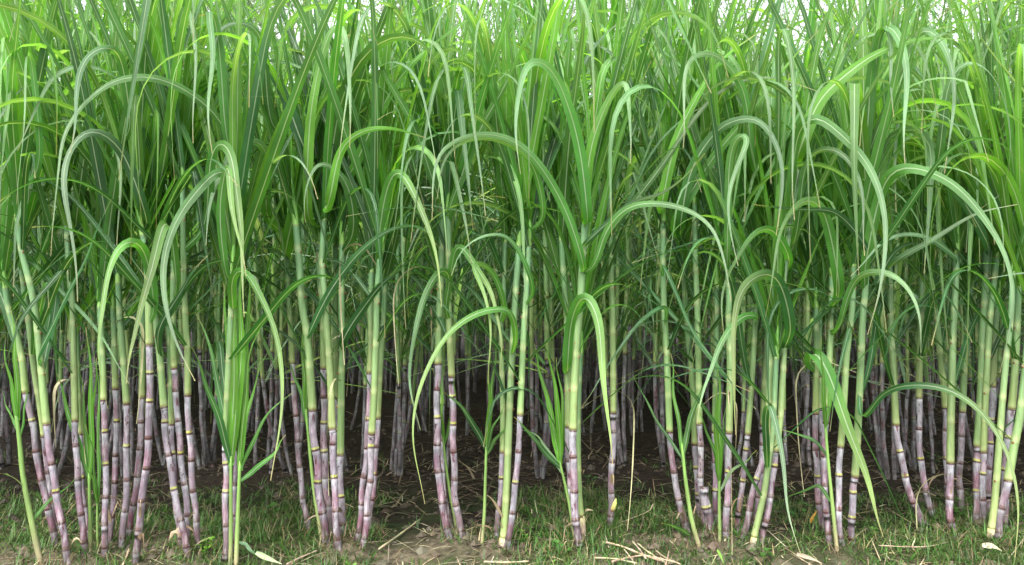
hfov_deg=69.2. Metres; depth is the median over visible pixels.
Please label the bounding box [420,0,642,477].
sugarcane
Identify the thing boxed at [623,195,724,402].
sugarcane
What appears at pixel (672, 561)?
dry stalk
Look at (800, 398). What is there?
sugarcane
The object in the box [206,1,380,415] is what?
sugarcane
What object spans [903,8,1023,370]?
sugarcane
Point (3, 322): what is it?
sugarcane
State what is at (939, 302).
sugarcane
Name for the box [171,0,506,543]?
sugarcane
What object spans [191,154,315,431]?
sugarcane
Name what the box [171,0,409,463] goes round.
sugarcane
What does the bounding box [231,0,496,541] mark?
sugarcane
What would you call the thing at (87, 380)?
sugarcane
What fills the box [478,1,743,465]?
sugarcane
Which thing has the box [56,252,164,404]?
sugarcane
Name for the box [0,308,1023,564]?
ground
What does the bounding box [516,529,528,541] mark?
weed
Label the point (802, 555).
fallen leaf
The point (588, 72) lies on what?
sugarcane
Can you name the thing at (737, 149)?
sugarcane
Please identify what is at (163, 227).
sugarcane
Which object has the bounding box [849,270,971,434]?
sugarcane
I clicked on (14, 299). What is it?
sugarcane
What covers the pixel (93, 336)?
sugarcane
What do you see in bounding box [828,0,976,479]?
sugarcane
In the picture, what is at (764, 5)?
sky
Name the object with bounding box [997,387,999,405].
sugarcane
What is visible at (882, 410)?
sugarcane
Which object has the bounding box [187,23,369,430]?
sugarcane
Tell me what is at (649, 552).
dry stalk
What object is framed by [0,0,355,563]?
sugarcane
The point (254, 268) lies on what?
sugarcane
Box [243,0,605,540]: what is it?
sugarcane
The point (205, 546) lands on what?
weed
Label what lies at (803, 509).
weed
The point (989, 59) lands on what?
sugarcane
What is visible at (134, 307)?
sugarcane
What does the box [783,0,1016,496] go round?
sugarcane
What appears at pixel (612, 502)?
sugarcane
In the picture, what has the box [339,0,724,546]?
sugarcane
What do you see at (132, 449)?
sugarcane
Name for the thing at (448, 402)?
sugarcane
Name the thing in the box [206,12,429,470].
sugarcane
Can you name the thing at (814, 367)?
sugarcane
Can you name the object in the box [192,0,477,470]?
sugarcane
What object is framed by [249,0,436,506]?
sugarcane
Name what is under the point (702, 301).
sugarcane
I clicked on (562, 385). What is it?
sugarcane
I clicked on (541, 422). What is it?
sugarcane
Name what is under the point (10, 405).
sugarcane
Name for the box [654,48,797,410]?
sugarcane
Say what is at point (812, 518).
fallen leaf
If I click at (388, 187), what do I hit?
sugarcane
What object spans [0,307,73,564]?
sugarcane shoot
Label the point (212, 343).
sugarcane
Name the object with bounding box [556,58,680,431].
sugarcane
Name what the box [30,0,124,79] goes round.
tree
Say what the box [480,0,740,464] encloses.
sugarcane
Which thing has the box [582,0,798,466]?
sugarcane
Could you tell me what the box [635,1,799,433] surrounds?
sugarcane
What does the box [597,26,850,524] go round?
sugarcane
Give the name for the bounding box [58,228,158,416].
sugarcane
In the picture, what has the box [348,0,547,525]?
sugarcane
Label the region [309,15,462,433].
sugarcane
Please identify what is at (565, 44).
sugarcane
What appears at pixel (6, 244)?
sugarcane
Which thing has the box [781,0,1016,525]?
sugarcane
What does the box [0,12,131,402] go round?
sugarcane
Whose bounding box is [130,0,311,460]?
sugarcane
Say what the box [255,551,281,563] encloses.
fallen leaf
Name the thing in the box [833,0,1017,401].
sugarcane
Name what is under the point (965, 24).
sugarcane
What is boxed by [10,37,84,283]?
sugarcane
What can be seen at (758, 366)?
sugarcane
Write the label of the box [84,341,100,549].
sugarcane shoot
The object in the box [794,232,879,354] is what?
sugarcane
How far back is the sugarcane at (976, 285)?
4.63 m
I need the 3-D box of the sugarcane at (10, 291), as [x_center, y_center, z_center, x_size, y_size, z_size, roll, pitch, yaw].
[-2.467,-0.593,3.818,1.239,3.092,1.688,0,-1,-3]
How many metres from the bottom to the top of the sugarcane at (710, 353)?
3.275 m
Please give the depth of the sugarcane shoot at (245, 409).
2.32 m
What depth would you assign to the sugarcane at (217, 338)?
3.68 m
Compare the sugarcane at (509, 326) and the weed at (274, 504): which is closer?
the weed at (274, 504)
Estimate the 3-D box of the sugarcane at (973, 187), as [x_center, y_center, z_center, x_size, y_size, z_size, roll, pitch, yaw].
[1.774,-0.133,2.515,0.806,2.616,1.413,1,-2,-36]
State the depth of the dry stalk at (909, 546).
2.46 m
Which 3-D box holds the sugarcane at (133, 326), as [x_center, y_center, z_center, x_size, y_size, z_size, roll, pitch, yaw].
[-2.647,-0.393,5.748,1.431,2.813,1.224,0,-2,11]
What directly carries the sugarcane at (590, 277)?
on the ground at (644, 442)
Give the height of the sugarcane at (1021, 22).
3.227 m
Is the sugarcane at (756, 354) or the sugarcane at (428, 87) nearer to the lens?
the sugarcane at (428, 87)
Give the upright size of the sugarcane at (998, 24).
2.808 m
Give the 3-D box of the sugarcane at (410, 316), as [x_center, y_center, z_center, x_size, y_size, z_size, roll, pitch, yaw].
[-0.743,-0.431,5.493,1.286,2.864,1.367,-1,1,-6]
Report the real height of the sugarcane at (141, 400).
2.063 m
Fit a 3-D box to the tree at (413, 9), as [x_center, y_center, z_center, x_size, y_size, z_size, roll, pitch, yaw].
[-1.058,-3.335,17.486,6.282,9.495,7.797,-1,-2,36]
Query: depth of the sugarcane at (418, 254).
3.53 m
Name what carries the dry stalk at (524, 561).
on the ground at (644, 442)
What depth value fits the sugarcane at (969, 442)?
3.79 m
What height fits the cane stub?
0.211 m
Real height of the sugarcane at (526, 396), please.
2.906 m
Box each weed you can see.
[195,536,215,556]
[259,502,280,519]
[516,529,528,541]
[551,540,571,557]
[584,475,596,486]
[749,547,774,558]
[785,502,811,520]
[869,526,878,537]
[953,497,972,517]
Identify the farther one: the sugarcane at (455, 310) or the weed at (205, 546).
the sugarcane at (455, 310)
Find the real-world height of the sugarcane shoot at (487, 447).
0.736 m
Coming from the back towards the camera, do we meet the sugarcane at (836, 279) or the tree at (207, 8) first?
the tree at (207, 8)
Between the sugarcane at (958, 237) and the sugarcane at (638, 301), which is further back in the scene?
the sugarcane at (638, 301)
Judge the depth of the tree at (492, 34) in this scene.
14.96 m
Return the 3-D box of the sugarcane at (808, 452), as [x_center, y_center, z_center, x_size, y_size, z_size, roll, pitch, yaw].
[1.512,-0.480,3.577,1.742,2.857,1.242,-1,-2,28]
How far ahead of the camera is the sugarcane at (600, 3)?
3.71 m
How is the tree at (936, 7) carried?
on the ground at (644, 442)
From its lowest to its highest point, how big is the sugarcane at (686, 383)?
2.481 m
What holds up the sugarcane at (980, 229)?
on the ground at (644, 442)
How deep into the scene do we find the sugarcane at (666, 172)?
2.59 m
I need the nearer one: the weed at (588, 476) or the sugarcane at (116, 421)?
the sugarcane at (116, 421)
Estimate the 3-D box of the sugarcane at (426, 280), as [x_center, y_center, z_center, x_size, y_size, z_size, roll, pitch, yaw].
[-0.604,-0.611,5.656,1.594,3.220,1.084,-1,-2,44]
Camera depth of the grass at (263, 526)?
2.58 m
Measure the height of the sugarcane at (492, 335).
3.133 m
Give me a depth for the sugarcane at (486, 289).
5.84 m
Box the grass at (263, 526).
[0,443,1023,564]
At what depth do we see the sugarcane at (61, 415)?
3.65 m
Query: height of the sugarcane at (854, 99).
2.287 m
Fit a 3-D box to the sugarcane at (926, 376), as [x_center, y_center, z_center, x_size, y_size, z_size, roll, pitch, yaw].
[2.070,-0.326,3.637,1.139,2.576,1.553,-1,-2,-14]
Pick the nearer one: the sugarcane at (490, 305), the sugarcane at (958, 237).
the sugarcane at (958, 237)
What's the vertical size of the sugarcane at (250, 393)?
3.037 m
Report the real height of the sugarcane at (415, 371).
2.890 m
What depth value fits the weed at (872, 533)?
2.58 m
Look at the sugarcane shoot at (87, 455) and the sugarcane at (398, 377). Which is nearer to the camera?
the sugarcane shoot at (87, 455)
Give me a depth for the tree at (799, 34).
18.37 m
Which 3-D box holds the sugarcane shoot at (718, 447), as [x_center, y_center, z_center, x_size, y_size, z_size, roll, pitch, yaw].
[0.684,0.577,2.429,0.178,0.656,0.139,1,-2,-25]
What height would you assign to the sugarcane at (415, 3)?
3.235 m
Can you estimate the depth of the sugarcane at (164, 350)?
6.74 m
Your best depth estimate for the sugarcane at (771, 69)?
4.61 m
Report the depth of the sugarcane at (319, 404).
5.74 m
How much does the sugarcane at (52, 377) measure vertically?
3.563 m
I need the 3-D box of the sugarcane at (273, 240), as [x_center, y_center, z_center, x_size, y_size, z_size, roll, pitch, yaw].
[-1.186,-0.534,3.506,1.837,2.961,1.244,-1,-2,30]
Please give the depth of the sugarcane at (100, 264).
2.40 m
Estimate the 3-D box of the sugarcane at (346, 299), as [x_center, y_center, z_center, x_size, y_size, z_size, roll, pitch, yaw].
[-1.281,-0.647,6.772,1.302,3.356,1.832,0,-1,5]
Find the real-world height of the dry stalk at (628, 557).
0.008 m
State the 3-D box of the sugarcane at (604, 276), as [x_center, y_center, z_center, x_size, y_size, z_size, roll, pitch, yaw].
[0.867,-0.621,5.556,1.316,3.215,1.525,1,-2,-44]
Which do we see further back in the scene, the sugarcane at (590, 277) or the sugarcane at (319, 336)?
the sugarcane at (319, 336)
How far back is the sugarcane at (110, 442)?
3.62 m
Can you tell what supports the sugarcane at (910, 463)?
on the ground at (644, 442)
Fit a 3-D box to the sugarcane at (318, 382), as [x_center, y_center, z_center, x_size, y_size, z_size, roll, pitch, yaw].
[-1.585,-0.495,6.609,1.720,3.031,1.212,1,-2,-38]
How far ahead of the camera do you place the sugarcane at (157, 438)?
3.68 m
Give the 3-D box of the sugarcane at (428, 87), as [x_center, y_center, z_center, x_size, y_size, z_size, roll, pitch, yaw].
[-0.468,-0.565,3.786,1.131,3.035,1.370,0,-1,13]
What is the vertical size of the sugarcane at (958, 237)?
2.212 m
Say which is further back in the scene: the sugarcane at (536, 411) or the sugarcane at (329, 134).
the sugarcane at (536, 411)
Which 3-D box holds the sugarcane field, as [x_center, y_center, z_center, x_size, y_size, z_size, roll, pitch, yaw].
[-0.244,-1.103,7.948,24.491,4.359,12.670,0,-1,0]
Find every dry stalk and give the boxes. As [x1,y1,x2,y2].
[286,549,318,564]
[378,519,419,549]
[484,560,528,562]
[595,557,637,563]
[601,540,660,560]
[611,554,645,562]
[618,504,652,523]
[632,541,646,558]
[637,543,664,561]
[648,555,675,562]
[878,542,947,547]
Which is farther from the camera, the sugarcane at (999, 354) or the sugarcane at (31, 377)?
the sugarcane at (31, 377)
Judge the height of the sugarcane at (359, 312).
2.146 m
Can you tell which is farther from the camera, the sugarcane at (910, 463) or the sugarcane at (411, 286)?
the sugarcane at (411, 286)
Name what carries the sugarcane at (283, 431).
on the ground at (644, 442)
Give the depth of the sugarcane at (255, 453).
3.82 m
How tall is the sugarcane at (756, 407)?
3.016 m
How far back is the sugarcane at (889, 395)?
4.59 m
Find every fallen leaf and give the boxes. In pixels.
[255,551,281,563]
[797,553,820,562]
[810,511,816,522]
[982,542,1000,550]
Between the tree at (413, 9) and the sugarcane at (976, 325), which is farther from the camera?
the tree at (413, 9)
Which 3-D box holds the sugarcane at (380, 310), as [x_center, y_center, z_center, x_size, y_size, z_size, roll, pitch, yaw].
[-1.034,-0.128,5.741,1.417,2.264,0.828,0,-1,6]
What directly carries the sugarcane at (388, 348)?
on the ground at (644, 442)
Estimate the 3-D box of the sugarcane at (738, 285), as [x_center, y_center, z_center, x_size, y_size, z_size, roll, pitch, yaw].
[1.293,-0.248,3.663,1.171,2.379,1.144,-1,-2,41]
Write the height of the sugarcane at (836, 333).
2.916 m
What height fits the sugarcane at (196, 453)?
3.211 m
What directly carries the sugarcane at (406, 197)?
on the ground at (644, 442)
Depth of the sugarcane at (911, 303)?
3.55 m
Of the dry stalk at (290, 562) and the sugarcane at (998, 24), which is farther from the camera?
the sugarcane at (998, 24)
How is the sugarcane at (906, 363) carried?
on the ground at (644, 442)
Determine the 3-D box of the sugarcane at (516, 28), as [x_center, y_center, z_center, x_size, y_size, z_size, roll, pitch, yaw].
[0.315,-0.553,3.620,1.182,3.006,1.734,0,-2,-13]
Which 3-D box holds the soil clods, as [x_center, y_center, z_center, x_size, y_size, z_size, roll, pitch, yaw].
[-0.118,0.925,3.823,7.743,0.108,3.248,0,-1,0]
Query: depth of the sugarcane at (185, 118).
2.30 m
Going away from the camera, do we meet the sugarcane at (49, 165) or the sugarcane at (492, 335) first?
the sugarcane at (49, 165)
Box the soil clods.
[0,414,1023,564]
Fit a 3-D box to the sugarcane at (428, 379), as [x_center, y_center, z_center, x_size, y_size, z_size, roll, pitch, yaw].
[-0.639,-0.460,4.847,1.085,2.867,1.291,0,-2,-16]
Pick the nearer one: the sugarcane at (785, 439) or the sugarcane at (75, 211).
the sugarcane at (75, 211)
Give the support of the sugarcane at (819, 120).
on the ground at (644, 442)
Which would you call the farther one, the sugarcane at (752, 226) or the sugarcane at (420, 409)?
the sugarcane at (420, 409)
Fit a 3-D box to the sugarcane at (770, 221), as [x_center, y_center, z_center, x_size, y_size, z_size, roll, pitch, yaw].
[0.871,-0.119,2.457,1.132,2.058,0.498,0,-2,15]
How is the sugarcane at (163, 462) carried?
on the ground at (644, 442)
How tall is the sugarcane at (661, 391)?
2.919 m
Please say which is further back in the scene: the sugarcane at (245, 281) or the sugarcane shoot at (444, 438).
the sugarcane at (245, 281)
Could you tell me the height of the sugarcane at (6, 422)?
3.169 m
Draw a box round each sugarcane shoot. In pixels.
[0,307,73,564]
[57,327,96,548]
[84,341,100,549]
[192,259,252,564]
[234,271,293,564]
[288,331,321,537]
[432,368,457,533]
[443,332,504,542]
[514,343,573,537]
[633,353,715,547]
[697,365,756,541]
[781,338,838,550]
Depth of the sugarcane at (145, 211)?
2.33 m
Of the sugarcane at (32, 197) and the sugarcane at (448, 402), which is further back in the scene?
the sugarcane at (448, 402)
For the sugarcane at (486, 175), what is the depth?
3.60 m
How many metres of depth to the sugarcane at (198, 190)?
2.28 m
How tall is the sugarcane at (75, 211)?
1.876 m
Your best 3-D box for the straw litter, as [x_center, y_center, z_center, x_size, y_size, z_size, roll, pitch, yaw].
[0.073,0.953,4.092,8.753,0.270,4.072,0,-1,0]
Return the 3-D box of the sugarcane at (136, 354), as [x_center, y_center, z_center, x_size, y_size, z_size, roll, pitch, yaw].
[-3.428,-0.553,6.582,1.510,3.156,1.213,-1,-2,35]
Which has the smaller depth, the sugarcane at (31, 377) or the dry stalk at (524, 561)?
the dry stalk at (524, 561)
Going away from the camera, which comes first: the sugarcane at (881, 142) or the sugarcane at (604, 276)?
the sugarcane at (881, 142)
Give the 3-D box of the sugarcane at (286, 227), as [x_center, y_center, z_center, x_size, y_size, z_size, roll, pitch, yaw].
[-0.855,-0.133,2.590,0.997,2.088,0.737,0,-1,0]
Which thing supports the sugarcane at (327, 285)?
on the ground at (644, 442)
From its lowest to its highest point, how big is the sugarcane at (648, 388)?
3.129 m
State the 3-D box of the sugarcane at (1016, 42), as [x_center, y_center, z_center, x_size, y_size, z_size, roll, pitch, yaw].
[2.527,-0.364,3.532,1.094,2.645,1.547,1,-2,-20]
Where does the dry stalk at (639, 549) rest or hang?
on the ground at (644, 442)
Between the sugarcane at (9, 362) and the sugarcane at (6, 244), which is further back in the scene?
the sugarcane at (9, 362)
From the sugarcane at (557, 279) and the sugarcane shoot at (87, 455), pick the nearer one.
the sugarcane shoot at (87, 455)
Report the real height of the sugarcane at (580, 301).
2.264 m
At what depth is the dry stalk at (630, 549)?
2.43 m
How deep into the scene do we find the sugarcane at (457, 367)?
5.71 m
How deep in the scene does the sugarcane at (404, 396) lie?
3.60 m
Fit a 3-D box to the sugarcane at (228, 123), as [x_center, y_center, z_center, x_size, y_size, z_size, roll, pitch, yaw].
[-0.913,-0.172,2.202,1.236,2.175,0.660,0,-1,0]
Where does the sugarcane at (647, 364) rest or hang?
on the ground at (644, 442)
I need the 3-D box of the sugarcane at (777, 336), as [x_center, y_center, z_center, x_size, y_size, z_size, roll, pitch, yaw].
[0.758,0.013,2.404,0.877,1.806,0.618,1,-2,-34]
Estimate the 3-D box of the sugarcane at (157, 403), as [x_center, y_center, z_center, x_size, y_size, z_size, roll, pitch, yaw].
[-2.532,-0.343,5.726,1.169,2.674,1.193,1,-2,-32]
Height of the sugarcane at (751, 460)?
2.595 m
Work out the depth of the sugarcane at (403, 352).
3.58 m
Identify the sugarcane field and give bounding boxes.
[0,0,1023,435]
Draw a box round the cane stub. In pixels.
[699,486,715,529]
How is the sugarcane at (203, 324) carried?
on the ground at (644, 442)
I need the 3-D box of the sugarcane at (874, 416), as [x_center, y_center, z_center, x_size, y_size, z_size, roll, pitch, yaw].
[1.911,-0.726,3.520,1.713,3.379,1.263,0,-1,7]
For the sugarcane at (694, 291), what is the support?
on the ground at (644, 442)
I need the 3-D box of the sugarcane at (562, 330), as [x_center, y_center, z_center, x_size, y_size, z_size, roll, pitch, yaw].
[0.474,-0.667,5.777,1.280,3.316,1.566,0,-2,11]
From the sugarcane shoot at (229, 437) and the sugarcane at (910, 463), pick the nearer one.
the sugarcane shoot at (229, 437)
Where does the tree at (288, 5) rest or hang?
on the ground at (644, 442)
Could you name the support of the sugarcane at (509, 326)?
on the ground at (644, 442)
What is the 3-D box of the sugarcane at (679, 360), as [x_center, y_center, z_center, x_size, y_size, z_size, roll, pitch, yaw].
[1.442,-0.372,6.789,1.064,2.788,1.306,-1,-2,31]
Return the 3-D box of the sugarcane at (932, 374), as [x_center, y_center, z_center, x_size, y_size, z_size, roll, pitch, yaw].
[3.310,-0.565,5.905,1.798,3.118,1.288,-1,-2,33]
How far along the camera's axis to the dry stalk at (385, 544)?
2.57 m
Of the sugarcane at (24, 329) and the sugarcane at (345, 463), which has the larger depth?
the sugarcane at (24, 329)
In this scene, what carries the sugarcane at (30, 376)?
on the ground at (644, 442)
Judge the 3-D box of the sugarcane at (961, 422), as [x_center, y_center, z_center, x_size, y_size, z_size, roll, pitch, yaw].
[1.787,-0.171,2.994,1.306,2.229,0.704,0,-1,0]
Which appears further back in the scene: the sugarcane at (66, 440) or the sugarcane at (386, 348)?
the sugarcane at (386, 348)
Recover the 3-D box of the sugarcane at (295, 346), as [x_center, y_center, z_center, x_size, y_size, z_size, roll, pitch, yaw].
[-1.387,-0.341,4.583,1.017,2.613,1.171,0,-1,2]
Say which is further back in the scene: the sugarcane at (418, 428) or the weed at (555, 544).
the sugarcane at (418, 428)
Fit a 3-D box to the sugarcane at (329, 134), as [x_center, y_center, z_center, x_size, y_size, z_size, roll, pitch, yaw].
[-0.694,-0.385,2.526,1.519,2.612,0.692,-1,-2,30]
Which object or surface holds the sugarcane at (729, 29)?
on the ground at (644, 442)
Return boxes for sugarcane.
[0,0,64,334]
[0,0,146,564]
[0,0,192,465]
[0,0,222,545]
[0,0,246,556]
[0,0,268,553]
[0,0,270,475]
[0,0,287,557]
[0,0,298,540]
[0,0,336,546]
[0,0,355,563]
[0,0,364,547]
[0,1,205,422]
[0,7,128,533]
[0,10,109,468]
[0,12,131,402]
[0,32,214,536]
[0,38,257,542]
[0,105,88,466]
[0,236,58,409]
[0,238,60,431]
[1,0,243,539]
[1,1,59,464]
[1,209,87,422]
[2,0,370,547]
[8,338,11,379]
[10,0,198,475]
[10,0,208,454]
[10,0,213,475]
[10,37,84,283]
[11,7,251,459]
[12,279,25,378]
[13,19,89,396]
[15,0,315,464]
[15,211,55,409]
[16,0,105,383]
[16,0,132,465]
[20,8,128,400]
[28,240,128,432]
[41,0,248,475]
[48,0,376,562]
[50,247,139,396]
[51,2,268,467]
[55,0,300,459]
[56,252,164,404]
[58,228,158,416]
[61,0,312,469]
[62,0,316,463]
[68,0,563,533]
[71,0,280,467]
[79,252,197,387]
[80,251,95,365]
[81,0,504,550]
[81,19,246,431]
[82,0,264,429]
[84,181,191,376]
[84,268,137,387]
[99,115,292,429]
[106,213,244,409]
[124,0,418,528]
[125,0,385,551]
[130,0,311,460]
[135,0,364,472]
[140,0,412,473]
[158,212,227,407]
[166,2,425,473]
[169,84,355,463]
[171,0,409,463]
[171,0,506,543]
[182,0,504,532]
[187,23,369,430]
[188,7,278,413]
[189,1,294,409]
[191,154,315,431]
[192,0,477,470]
[192,224,285,396]
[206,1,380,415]
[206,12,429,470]
[208,99,374,430]
[214,0,555,548]
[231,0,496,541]
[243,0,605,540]
[245,315,253,378]
[246,16,391,409]
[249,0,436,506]
[249,13,554,475]
[250,0,481,470]
[252,23,509,475]
[261,0,512,473]
[263,0,540,530]
[268,46,331,423]
[278,74,432,429]
[280,241,330,359]
[286,27,388,391]
[289,51,394,392]
[291,2,540,475]
[292,224,391,335]
[298,43,387,392]
[300,220,477,384]
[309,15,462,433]
[313,0,634,536]
[327,0,553,443]
[329,271,399,390]
[331,35,487,409]
[338,0,601,473]
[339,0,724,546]
[343,0,617,415]
[345,126,399,369]
[346,0,595,538]
[346,33,491,398]
[346,234,408,337]
[347,0,522,399]
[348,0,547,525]
[348,116,510,431]
[349,0,645,549]
[350,243,429,392]
[353,10,489,409]
[358,4,554,392]
[364,0,545,467]
[366,0,541,467]
[392,9,496,422]
[404,0,698,476]
[407,61,750,537]
[409,11,509,407]
[410,20,537,403]
[412,0,666,478]
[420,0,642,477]
[432,0,731,547]
[436,0,703,415]
[447,0,730,531]
[452,152,537,382]
[456,0,610,433]
[458,90,589,408]
[461,0,815,527]
[461,165,632,430]
[465,0,553,408]
[472,0,671,471]
[473,230,555,393]
[476,162,565,405]
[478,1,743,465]
[479,0,861,530]
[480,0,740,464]
[484,14,635,407]
[485,0,753,463]
[493,0,817,517]
[494,2,681,432]
[495,0,681,464]
[500,15,563,351]
[507,231,558,347]
[535,210,642,357]
[542,263,644,376]
[556,17,690,383]
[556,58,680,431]
[557,259,593,389]
[560,0,828,466]
[562,0,724,431]
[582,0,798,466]
[590,0,886,554]
[590,88,723,408]
[595,132,762,437]
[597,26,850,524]
[607,147,678,409]
[608,0,869,374]
[612,27,911,554]
[613,0,859,466]
[613,0,948,537]
[614,0,850,464]
[615,0,899,526]
[619,220,692,390]
[620,58,818,467]
[621,0,838,468]
[621,149,652,392]
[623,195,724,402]
[623,196,745,406]
[625,0,975,544]
[628,0,817,469]
[633,1,951,525]
[633,8,1004,545]
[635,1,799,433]
[636,0,880,466]
[642,148,652,392]
[648,199,801,365]
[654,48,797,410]
[659,0,854,532]
[667,55,795,356]
[667,244,680,392]
[669,235,723,389]
[670,0,845,433]
[677,0,951,507]
[681,0,841,310]
[681,6,897,464]
[683,0,1023,545]
[684,0,1018,556]
[688,0,1010,469]
[689,1,971,536]
[691,278,763,409]
[718,16,878,429]
[736,115,812,407]
[740,56,850,400]
[751,7,989,432]
[757,0,953,331]
[758,0,1023,476]
[768,1,973,473]
[769,0,1005,475]
[777,0,1023,476]
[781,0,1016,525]
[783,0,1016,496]
[785,0,1011,478]
[788,60,867,382]
[789,16,1023,476]
[789,183,885,430]
[790,0,1023,532]
[793,5,1023,474]
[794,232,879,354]
[800,0,1022,467]
[807,0,1023,538]
[815,0,1023,511]
[824,0,1010,516]
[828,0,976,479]
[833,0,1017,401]
[835,0,1023,513]
[835,14,978,422]
[837,12,974,429]
[840,7,1020,469]
[841,0,1023,461]
[843,21,1023,474]
[844,0,1009,434]
[844,93,1020,424]
[846,0,1023,425]
[847,0,1023,522]
[849,0,1023,530]
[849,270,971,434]
[850,0,1023,537]
[855,0,1023,519]
[877,3,1000,435]
[878,0,1023,412]
[879,0,1023,368]
[880,20,999,407]
[886,0,1023,431]
[887,0,1010,321]
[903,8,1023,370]
[909,0,1023,325]
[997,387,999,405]
[1004,281,1022,408]
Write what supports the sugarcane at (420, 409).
on the ground at (644, 442)
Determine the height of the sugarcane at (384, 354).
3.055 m
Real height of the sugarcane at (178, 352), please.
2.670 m
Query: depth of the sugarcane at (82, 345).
6.78 m
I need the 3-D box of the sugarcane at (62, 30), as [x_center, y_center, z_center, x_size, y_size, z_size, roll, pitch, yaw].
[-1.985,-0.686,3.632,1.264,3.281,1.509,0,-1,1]
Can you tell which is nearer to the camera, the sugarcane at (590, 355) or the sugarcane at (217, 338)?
the sugarcane at (217, 338)
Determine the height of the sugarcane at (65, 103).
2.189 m
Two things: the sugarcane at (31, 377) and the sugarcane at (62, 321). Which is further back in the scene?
the sugarcane at (31, 377)
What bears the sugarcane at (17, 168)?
on the ground at (644, 442)
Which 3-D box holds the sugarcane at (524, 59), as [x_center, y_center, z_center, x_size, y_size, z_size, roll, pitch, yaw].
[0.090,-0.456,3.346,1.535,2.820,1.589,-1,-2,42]
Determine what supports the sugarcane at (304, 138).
on the ground at (644, 442)
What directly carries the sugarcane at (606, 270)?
on the ground at (644, 442)
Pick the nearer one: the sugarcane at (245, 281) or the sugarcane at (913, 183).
the sugarcane at (913, 183)
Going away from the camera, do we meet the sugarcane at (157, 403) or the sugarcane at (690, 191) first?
the sugarcane at (690, 191)
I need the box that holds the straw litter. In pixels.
[0,399,1023,564]
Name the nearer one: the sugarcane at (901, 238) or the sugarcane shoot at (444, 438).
the sugarcane shoot at (444, 438)
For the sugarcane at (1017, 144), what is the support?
on the ground at (644, 442)
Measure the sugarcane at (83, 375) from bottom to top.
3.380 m
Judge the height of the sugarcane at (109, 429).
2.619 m
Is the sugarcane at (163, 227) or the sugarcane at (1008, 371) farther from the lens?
the sugarcane at (1008, 371)
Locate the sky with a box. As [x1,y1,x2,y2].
[23,0,1017,297]
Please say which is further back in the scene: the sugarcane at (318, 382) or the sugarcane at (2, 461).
the sugarcane at (318, 382)
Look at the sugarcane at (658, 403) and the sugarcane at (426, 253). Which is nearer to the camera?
the sugarcane at (426, 253)
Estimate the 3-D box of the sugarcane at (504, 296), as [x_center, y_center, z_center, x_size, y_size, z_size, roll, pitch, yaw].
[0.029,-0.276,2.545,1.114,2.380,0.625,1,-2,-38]
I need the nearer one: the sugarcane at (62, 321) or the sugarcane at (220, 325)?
the sugarcane at (62, 321)
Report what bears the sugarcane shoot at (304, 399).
on the ground at (644, 442)
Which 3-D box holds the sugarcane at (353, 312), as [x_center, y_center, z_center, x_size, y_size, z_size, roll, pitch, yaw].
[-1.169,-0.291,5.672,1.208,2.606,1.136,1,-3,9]
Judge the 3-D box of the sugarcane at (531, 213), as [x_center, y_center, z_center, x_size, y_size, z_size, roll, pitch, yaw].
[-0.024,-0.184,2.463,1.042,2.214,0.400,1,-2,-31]
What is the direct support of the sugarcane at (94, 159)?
on the ground at (644, 442)
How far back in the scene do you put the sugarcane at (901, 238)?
3.59 m
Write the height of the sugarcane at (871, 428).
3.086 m
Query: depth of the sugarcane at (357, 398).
4.71 m
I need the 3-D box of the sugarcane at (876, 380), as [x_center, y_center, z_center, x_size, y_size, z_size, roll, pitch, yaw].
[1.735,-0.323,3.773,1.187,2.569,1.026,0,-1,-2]
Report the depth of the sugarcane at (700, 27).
3.64 m
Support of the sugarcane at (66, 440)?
on the ground at (644, 442)
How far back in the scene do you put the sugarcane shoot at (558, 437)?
2.50 m
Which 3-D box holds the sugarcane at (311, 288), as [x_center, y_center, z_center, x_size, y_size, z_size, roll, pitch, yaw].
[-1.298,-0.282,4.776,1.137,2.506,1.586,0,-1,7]
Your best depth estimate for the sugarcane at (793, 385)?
4.70 m
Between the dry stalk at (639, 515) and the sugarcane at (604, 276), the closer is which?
the dry stalk at (639, 515)
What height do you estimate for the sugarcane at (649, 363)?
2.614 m
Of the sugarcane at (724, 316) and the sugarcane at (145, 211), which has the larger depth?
the sugarcane at (724, 316)
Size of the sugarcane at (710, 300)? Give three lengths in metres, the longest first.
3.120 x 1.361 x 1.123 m
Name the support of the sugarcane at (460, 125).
on the ground at (644, 442)
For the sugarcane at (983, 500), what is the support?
on the ground at (644, 442)
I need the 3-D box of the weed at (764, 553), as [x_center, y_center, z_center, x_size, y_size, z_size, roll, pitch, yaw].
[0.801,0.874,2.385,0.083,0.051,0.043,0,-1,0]
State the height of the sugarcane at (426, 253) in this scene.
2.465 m
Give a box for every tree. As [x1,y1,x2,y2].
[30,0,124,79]
[74,0,342,84]
[124,0,465,82]
[329,0,591,86]
[401,0,743,92]
[564,0,855,344]
[674,0,986,73]
[757,0,1018,81]
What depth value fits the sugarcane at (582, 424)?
4.64 m
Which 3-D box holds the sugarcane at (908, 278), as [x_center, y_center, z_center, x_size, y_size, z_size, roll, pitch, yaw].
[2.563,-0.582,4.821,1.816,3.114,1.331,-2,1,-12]
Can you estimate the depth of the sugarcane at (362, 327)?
4.64 m
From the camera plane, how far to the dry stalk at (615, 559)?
2.35 m
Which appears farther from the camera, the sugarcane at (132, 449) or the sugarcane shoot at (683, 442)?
the sugarcane at (132, 449)
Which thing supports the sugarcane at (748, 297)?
on the ground at (644, 442)
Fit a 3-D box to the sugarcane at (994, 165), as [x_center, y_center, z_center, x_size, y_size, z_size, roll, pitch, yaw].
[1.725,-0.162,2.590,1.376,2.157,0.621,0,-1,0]
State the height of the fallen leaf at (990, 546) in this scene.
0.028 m
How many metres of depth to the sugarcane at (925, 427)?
4.56 m
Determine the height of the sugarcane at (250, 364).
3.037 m
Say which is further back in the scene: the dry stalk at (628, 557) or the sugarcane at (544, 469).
the sugarcane at (544, 469)

